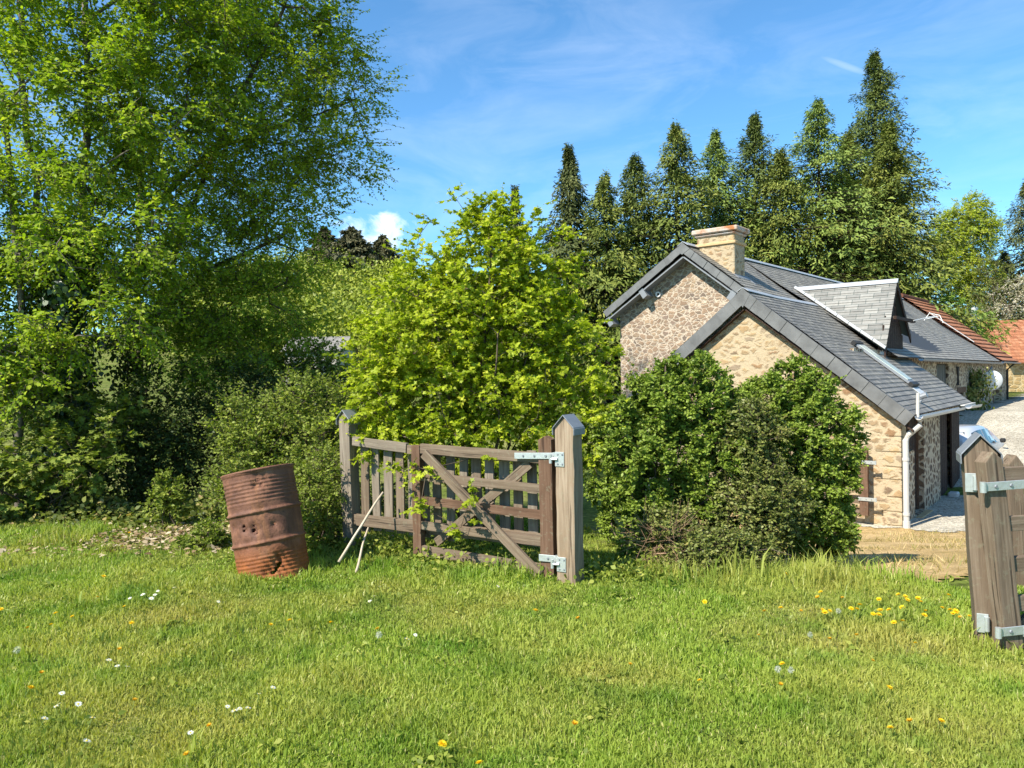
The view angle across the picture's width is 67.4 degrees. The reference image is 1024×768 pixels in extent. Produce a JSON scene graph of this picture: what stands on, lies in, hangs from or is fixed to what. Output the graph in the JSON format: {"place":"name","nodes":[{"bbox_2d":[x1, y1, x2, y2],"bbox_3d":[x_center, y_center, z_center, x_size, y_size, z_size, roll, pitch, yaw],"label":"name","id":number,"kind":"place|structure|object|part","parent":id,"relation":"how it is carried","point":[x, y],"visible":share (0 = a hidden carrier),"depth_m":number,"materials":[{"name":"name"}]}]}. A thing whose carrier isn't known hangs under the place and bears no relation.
{"place":"outdoors","nodes":[
{"label":"outdoors","id":0,"kind":"place"},
{"bbox_2d":[0,280,1023,767],"bbox_3d":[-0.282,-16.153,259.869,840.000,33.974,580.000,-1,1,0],"label":"ground","id":1,"kind":"structure","parent":0,"point":[590,514],"depth_m":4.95,"materials":[{"name":"green plant"}]},
{"bbox_2d":[12,646,20,659],"bbox_3d":[-2.810,1.545,4.361,0.047,0.121,0.049,-1,1,-16],"label":"seed head","id":2,"kind":"object","parent":1,"relation":"on","point":[16,649],"visible":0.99,"depth_m":4.36},
{"bbox_2d":[75,701,81,711],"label":"daisy","id":3,"kind":"object","parent":1,"relation":"on","point":[78,704],"visible":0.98,"depth_m":3.69,"materials":[{"name":"white plant"}]},
{"bbox_2d":[0,346,157,519],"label":"maple sapling","id":4,"kind":"object","parent":1,"relation":"on","point":[15,478],"visible":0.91,"depth_m":9.24,"materials":[{"name":"green plant"}]},
{"bbox_2d":[0,286,168,503],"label":"hawthorn thicket","id":5,"kind":"object","parent":1,"relation":"on","point":[30,407],"visible":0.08,"depth_m":11.90,"materials":[{"name":"green plant"}]},
{"bbox_2d":[0,0,291,506],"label":"broadleaf tree","id":6,"kind":"object","parent":1,"relation":"on","point":[22,268],"visible":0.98,"depth_m":9.75,"materials":[{"name":"green plant"}]},
{"bbox_2d":[10,207,118,518],"bbox_3d":[-5.879,-0.146,10.114,1.213,4.291,1.197,-1,1,0],"label":"climbing ivy","id":7,"kind":"object","parent":6,"relation":"attached to","point":[54,301],"visible":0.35,"depth_m":9.93,"materials":[{"name":"green plant"}]},
{"bbox_2d":[137,467,193,524],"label":"leafy shrub","id":8,"kind":"object","parent":1,"relation":"on","point":[165,492],"visible":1,"depth_m":8.55,"materials":[{"name":"green plant"}]},
{"bbox_2d":[168,515,231,551],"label":"leafy shrub","id":9,"kind":"object","parent":1,"relation":"on","point":[215,535],"visible":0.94,"depth_m":7.22,"materials":[{"name":"green plant"}]},
{"bbox_2d":[1,0,408,461],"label":"broadleaf tree","id":10,"kind":"object","parent":1,"relation":"on","point":[202,334],"visible":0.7,"depth_m":11.77,"materials":[{"name":"green plant"}]},
{"bbox_2d":[104,297,165,505],"bbox_3d":[-6.001,0.433,12.228,0.962,3.810,0.916,-1,1,-20],"label":"climbing ivy","id":11,"kind":"object","parent":10,"relation":"attached to","point":[125,368],"visible":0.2,"depth_m":12.04,"materials":[{"name":"green plant"}]},
{"bbox_2d":[84,344,329,517],"bbox_3d":[-4.176,0.664,10.739,3.542,2.476,2.596,-1,1,0],"label":"hawthorn thicket","id":12,"kind":"object","parent":1,"relation":"on","point":[167,438],"visible":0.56,"depth_m":10.46,"materials":[{"name":"green plant"}]},
{"bbox_2d":[0,481,432,531],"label":"undergrowth","id":13,"kind":"object","parent":1,"relation":"on","point":[124,510],"visible":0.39,"depth_m":9.12,"materials":[{"name":"green plant"}]},
{"bbox_2d":[0,514,432,556],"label":"leaf litter","id":14,"kind":"object","parent":1,"relation":"on","point":[160,535],"visible":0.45,"depth_m":7.67,"materials":[{"name":"brown plant"}]},
{"bbox_2d":[220,463,308,578],"bbox_3d":[-2.046,1.181,6.412,0.606,0.940,0.606,-12,-6,0],"label":"rusty drum","id":15,"kind":"object","parent":1,"relation":"on","point":[264,518],"visible":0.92,"depth_m":6.18,"materials":[{"name":"metal"}]},
{"bbox_2d":[189,361,381,522],"bbox_3d":[-2.544,0.684,8.562,2.206,1.927,1.796,-1,1,0],"label":"rose shrub","id":16,"kind":"object","parent":1,"relation":"on","point":[266,434],"visible":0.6,"depth_m":8.52,"materials":[{"name":"green plant"}]},
{"bbox_2d":[209,326,416,500],"bbox_3d":[-3.167,0.611,12.657,3.465,3.074,2.603,-1,1,-22],"label":"hazel shrub","id":17,"kind":"object","parent":1,"relation":"on","point":[328,365],"visible":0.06,"depth_m":12.15,"materials":[{"name":"green plant"}]},
{"bbox_2d":[283,336,358,392],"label":"pale house","id":18,"kind":"structure","parent":1,"relation":"on","point":[336,338],"depth_m":61.76,"materials":[{"name":"stone"}]},
{"bbox_2d":[290,225,357,277],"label":"conifer","id":19,"kind":"object","parent":1,"relation":"on","point":[325,237],"visible":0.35,"depth_m":202.03,"materials":[{"name":"green plant"}]},
{"bbox_2d":[294,438,360,552],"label":"box shrub","id":20,"kind":"object","parent":1,"relation":"on","point":[319,508],"visible":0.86,"depth_m":7.18,"materials":[{"name":"green plant"}]},
{"bbox_2d":[336,409,361,545],"bbox_3d":[-1.536,0.979,7.258,0.162,1.476,0.165,-1,1,30],"label":"gate post","id":21,"kind":"object","parent":1,"relation":"on","point":[350,484],"visible":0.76,"depth_m":7.21,"materials":[{"name":"wood"}]},
{"bbox_2d":[319,225,389,283],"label":"conifer","id":22,"kind":"object","parent":1,"relation":"on","point":[352,241],"visible":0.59,"depth_m":200.98,"materials":[{"name":"green plant"}]},
{"bbox_2d":[338,492,383,562],"bbox_3d":[-1.307,1.233,6.661,0.030,0.539,0.522,-1,1,38],"label":"leaning stick","id":23,"kind":"object","parent":1,"relation":"on","point":[356,533],"visible":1,"depth_m":6.63,"materials":[{"name":"grey wood"}]},
{"bbox_2d":[355,527,368,572],"bbox_3d":[-1.282,1.418,6.563,0.028,0.296,0.508,-1,1,1],"label":"leaning stick","id":24,"kind":"object","parent":1,"relation":"on","point":[360,554],"visible":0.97,"depth_m":6.54,"materials":[{"name":"grey wood"}]},
{"bbox_2d":[148,245,600,358],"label":"woodland","id":25,"kind":"object","parent":1,"relation":"on","point":[345,301],"visible":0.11,"depth_m":152.20,"materials":[{"name":"green plant"}]},
{"bbox_2d":[375,631,381,647],"bbox_3d":[-0.794,1.519,4.548,0.047,0.120,0.047,11,7,-5],"label":"seed head","id":26,"kind":"object","parent":1,"relation":"on","point":[378,635],"visible":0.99,"depth_m":4.54},
{"bbox_2d":[372,234,409,279],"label":"conifer","id":27,"kind":"object","parent":1,"relation":"on","point":[377,244],"visible":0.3,"depth_m":209.79,"materials":[{"name":"green plant"}]},
{"bbox_2d":[437,739,445,757],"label":"dandelion","id":28,"kind":"object","parent":1,"relation":"on","point":[442,742],"visible":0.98,"depth_m":3.19,"materials":[{"name":"yellow plant"}]},
{"bbox_2d":[352,436,539,546],"bbox_3d":[-0.570,0.939,6.670,2.060,0.925,0.129,-1,1,29],"label":"slatted fence","id":29,"kind":"object","parent":1,"relation":"on","point":[388,521],"visible":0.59,"depth_m":6.77,"materials":[{"name":"wood"}]},
{"bbox_2d":[319,182,637,540],"bbox_3d":[-0.313,-0.261,7.762,2.981,3.610,2.746,-1,1,-34],"label":"maple tree","id":30,"kind":"object","parent":1,"relation":"on","point":[388,391],"visible":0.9,"depth_m":7.46,"materials":[{"name":"green plant"}]},
{"bbox_2d":[305,531,677,588],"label":"weeds","id":31,"kind":"object","parent":1,"relation":"on","point":[400,548],"visible":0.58,"depth_m":6.39,"materials":[{"name":"green plant"}]},
{"bbox_2d":[472,184,532,395],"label":"conifer tree","id":32,"kind":"object","parent":1,"relation":"on","point":[518,223],"visible":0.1,"depth_m":51.74,"materials":[{"name":"green plant"}]},
{"bbox_2d":[0,527,1022,767],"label":"clover leaves","id":33,"kind":"object","parent":1,"relation":"on","point":[447,750],"visible":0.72,"depth_m":4.30,"materials":[{"name":"green plant"}]},
{"bbox_2d":[549,414,584,583],"bbox_3d":[0.441,0.964,6.058,0.219,1.451,0.215,-1,1,31],"label":"gate post","id":34,"kind":"object","parent":1,"relation":"on","point":[568,430],"visible":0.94,"depth_m":6.00,"materials":[{"name":"wood"}]},
{"bbox_2d":[411,435,557,577],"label":"five bar gate","id":35,"kind":"structure","parent":34,"relation":"attached to","point":[546,515],"depth_m":6.32,"materials":[{"name":"wood"}]},
{"bbox_2d":[517,142,626,406],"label":"conifer tree","id":36,"kind":"object","parent":1,"relation":"on","point":[569,186],"visible":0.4,"depth_m":41.38,"materials":[{"name":"green plant"}]},
{"bbox_2d":[523,169,668,406],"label":"conifer tree","id":37,"kind":"object","parent":1,"relation":"on","point":[606,253],"visible":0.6,"depth_m":40.28,"materials":[{"name":"green plant"}]},
{"bbox_2d":[577,151,680,402],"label":"conifer tree","id":38,"kind":"object","parent":1,"relation":"on","point":[632,170],"visible":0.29,"depth_m":42.41,"materials":[{"name":"green plant"}]},
{"bbox_2d":[609,500,699,568],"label":"dry twigs","id":39,"kind":"object","parent":1,"relation":"on","point":[651,540],"visible":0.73,"depth_m":6.47,"materials":[{"name":"brown plant"}]},
{"bbox_2d":[583,348,749,557],"bbox_3d":[1.526,0.650,7.429,1.768,1.988,1.584,-1,1,0],"label":"evergreen bush","id":40,"kind":"object","parent":1,"relation":"on","point":[679,421],"visible":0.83,"depth_m":7.12,"materials":[{"name":"green plant"}]},
{"bbox_2d":[581,118,762,399],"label":"conifer tree","id":41,"kind":"object","parent":1,"relation":"on","point":[678,176],"visible":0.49,"depth_m":41.35,"materials":[{"name":"green plant"}]},
{"bbox_2d":[633,496,791,573],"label":"scrub bush","id":42,"kind":"object","parent":1,"relation":"on","point":[703,546],"visible":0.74,"depth_m":6.37,"materials":[{"name":"green plant"}]},
{"bbox_2d":[660,127,805,260],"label":"conifer tree","id":43,"kind":"object","parent":1,"relation":"on","point":[717,170],"visible":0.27,"depth_m":44.27,"materials":[{"name":"green plant"}]},
{"bbox_2d":[702,391,824,561],"bbox_3d":[2.220,0.874,7.022,1.107,1.600,1.167,-1,1,0],"label":"shrub","id":44,"kind":"object","parent":1,"relation":"on","point":[762,502],"visible":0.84,"depth_m":6.83,"materials":[{"name":"green plant"}]},
{"bbox_2d":[698,111,850,278],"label":"conifer tree","id":45,"kind":"object","parent":1,"relation":"on","point":[754,129],"visible":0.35,"depth_m":45.27,"materials":[{"name":"green plant"}]},
{"bbox_2d":[775,665,781,681],"bbox_3d":[1.356,1.476,3.892,0.038,0.098,0.038,-6,-12,-30],"label":"seed head","id":46,"kind":"object","parent":1,"relation":"on","point":[778,669],"visible":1,"depth_m":3.89},
{"bbox_2d":[713,351,871,565],"bbox_3d":[2.735,0.743,7.566,1.477,2.152,1.391,-1,1,0],"label":"evergreen bush","id":47,"kind":"object","parent":1,"relation":"on","point":[803,398],"visible":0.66,"depth_m":7.25,"materials":[{"name":"green plant"}]},
{"bbox_2d":[617,287,981,528],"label":"stone barn","id":48,"kind":"structure","parent":1,"relation":"on","point":[912,408],"depth_m":16.69,"materials":[{"name":"stone"}]},
{"bbox_2d":[785,446,876,515],"bbox_3d":[6.465,1.928,15.637,1.811,1.372,0.126,-1,1,39],"label":"door","id":49,"kind":"structure","parent":48,"relation":"in","point":[864,499],"depth_m":15.19,"materials":[{"name":"wood"}]},
{"bbox_2d":[908,416,918,508],"bbox_3d":[8.562,1.677,16.457,0.100,2.120,0.930,-1,1,39],"label":"door","id":50,"kind":"structure","parent":48,"relation":"in","point":[913,440],"depth_m":16.75,"materials":[{"name":"wood"}]},
{"bbox_2d":[940,414,946,495],"bbox_3d":[10.461,1.675,18.699,0.040,2.040,1.164,-1,1,39],"label":"garage door","id":51,"kind":"structure","parent":48,"relation":"in","point":[943,418],"depth_m":18.79,"materials":[{"name":"wood"}]},
{"bbox_2d":[950,411,959,487],"bbox_3d":[11.352,1.655,19.682,0.040,2.050,1.092,-1,1,39],"label":"garage door","id":52,"kind":"structure","parent":48,"relation":"in","point":[954,416],"depth_m":19.50,"materials":[{"name":"wood"}]},
{"bbox_2d":[603,225,1020,481],"bbox_3d":[14.356,-0.722,29.974,6.544,7.220,30.128,-1,1,39],"label":"stone farmhouse","id":53,"kind":"object","parent":1,"relation":"on","point":[679,295],"visible":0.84,"depth_m":19.96,"materials":[{"name":"stone"}]},
{"bbox_2d":[913,313,943,322],"bbox_3d":[11.371,-1.834,20.951,0.501,0.315,1.705,-1,1,39],"label":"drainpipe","id":54,"kind":"object","parent":53,"relation":"attached to","point":[929,317],"visible":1,"depth_m":21.32,"materials":[{"name":"grey metal"}]},
{"bbox_2d":[936,364,945,383],"bbox_3d":[14.207,0.479,25.517,0.040,2.260,2.050,-1,1,39],"label":"window","id":55,"kind":"structure","parent":53,"relation":"in","point":[941,368],"depth_m":25.74,"materials":[{"name":"grey glass"}]},
{"bbox_2d":[961,366,1001,410],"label":"wall creeper","id":56,"kind":"object","parent":53,"relation":"attached to","point":[977,383],"depth_m":29.22,"materials":[{"name":"green plant"}]},
{"bbox_2d":[982,371,1002,389],"bbox_3d":[19.584,-0.143,31.466,0.809,0.806,0.519,-1,1,8],"label":"satellite dish","id":57,"kind":"object","parent":53,"relation":"attached to","point":[999,378],"visible":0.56,"depth_m":31.21,"materials":[{"name":"white metal"}]},
{"bbox_2d":[733,146,907,289],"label":"conifer tree","id":58,"kind":"object","parent":1,"relation":"on","point":[781,171],"visible":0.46,"depth_m":43.22,"materials":[{"name":"green plant"}]},
{"bbox_2d":[799,127,932,303],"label":"conifer tree","id":59,"kind":"object","parent":1,"relation":"on","point":[848,136],"visible":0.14,"depth_m":46.07,"materials":[{"name":"green plant"}]},
{"bbox_2d":[750,96,998,322],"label":"conifer tree","id":60,"kind":"object","parent":1,"relation":"on","point":[817,112],"visible":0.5,"depth_m":43.86,"materials":[{"name":"green plant"}]},
{"bbox_2d":[811,48,994,344],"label":"conifer tree","id":61,"kind":"object","parent":1,"relation":"on","point":[877,103],"visible":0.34,"depth_m":49.01,"materials":[{"name":"green plant"}]},
{"bbox_2d":[831,115,1018,354],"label":"conifer tree","id":62,"kind":"object","parent":1,"relation":"on","point":[889,160],"visible":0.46,"depth_m":45.08,"materials":[{"name":"green plant"}]},
{"bbox_2d":[916,202,957,299],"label":"bare tree","id":63,"kind":"object","parent":1,"relation":"on","point":[932,222],"visible":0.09,"depth_m":69.95,"materials":[{"name":"grey plant"}]},
{"bbox_2d":[856,394,1023,531],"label":"gravel yard","id":64,"kind":"structure","parent":1,"relation":"on","point":[1005,419],"depth_m":23.02,"materials":[{"name":"grey gravel"}]},
{"bbox_2d":[959,424,1005,449],"bbox_3d":[13.502,1.920,22.889,3.565,1.470,1.860,-1,1,-44],"label":"parked car","id":65,"kind":"object","parent":64,"relation":"on","point":[966,431],"visible":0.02,"depth_m":22.10,"materials":[{"name":"silver metal"}]},
{"bbox_3d":[13.964,1.507,22.422,1.130,0.444,0.182,-1,1,-44],"label":"side window","id":66,"kind":"part","parent":65,"relation":"part of","materials":[{"name":"glass"}]},
{"bbox_2d":[922,186,1011,325],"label":"birch tree","id":67,"kind":"object","parent":1,"relation":"on","point":[976,213],"visible":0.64,"depth_m":65.04,"materials":[{"name":"green plant"}]},
{"bbox_2d":[934,292,1011,346],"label":"lime shrub","id":68,"kind":"object","parent":1,"relation":"on","point":[985,330],"visible":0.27,"depth_m":46.08,"materials":[{"name":"green plant"}]},
{"bbox_2d":[969,307,977,330],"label":"metal flue","id":69,"kind":"object","parent":1,"relation":"on","point":[974,308],"visible":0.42,"depth_m":46.85,"materials":[{"name":"silver metal"}]},
{"bbox_2d":[956,432,1002,639],"bbox_3d":[2.765,0.980,4.495,0.256,1.385,0.242,-1,1,24],"label":"gate post","id":70,"kind":"object","parent":1,"relation":"on","point":[972,447],"visible":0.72,"depth_m":4.45,"materials":[{"name":"wood"}]},
{"bbox_2d":[974,451,1023,650],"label":"field gate","id":71,"kind":"structure","parent":70,"relation":"attached to","point":[995,479],"depth_m":4.30,"materials":[{"name":"wood"}]},
{"bbox_2d":[955,179,1023,319],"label":"conifer tree","id":72,"kind":"object","parent":1,"relation":"on","point":[1017,222],"visible":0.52,"depth_m":66.74,"materials":[{"name":"green plant"}]},
{"bbox_2d":[964,249,1019,319],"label":"olive shrub","id":73,"kind":"object","parent":1,"relation":"on","point":[1000,279],"visible":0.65,"depth_m":63.03,"materials":[{"name":"green plant"}]},
{"bbox_2d":[965,249,1023,319],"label":"tree","id":74,"kind":"object","parent":1,"relation":"on","point":[1003,255],"visible":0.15,"depth_m":67.57,"materials":[{"name":"green plant"}]},
{"bbox_2d":[969,320,1023,391],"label":"tiled outbuilding","id":75,"kind":"structure","parent":1,"relation":"on","point":[1015,349],"depth_m":51.33,"materials":[{"name":"orange tile"}]},
{"bbox_2d":[977,273,1023,319],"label":"blossom tree","id":76,"kind":"object","parent":1,"relation":"on","point":[998,306],"visible":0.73,"depth_m":61.10,"materials":[{"name":"white plant"}]},
{"bbox_2d":[1003,454,1023,588],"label":"timber post","id":77,"kind":"object","parent":1,"relation":"on","point":[1015,498],"visible":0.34,"depth_m":5.55,"materials":[{"name":"brown wood"}]},
{"bbox_2d":[0,0,1023,337],"label":"sky","id":78,"kind":"structure","parent":0,"point":[497,89],"materials":[{"name":"blue"}]},
{"bbox_2d":[695,513,967,583],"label":"dirt path","id":79,"kind":"structure","parent":0,"point":[951,569],"depth_m":9.60,"materials":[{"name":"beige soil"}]}
]}

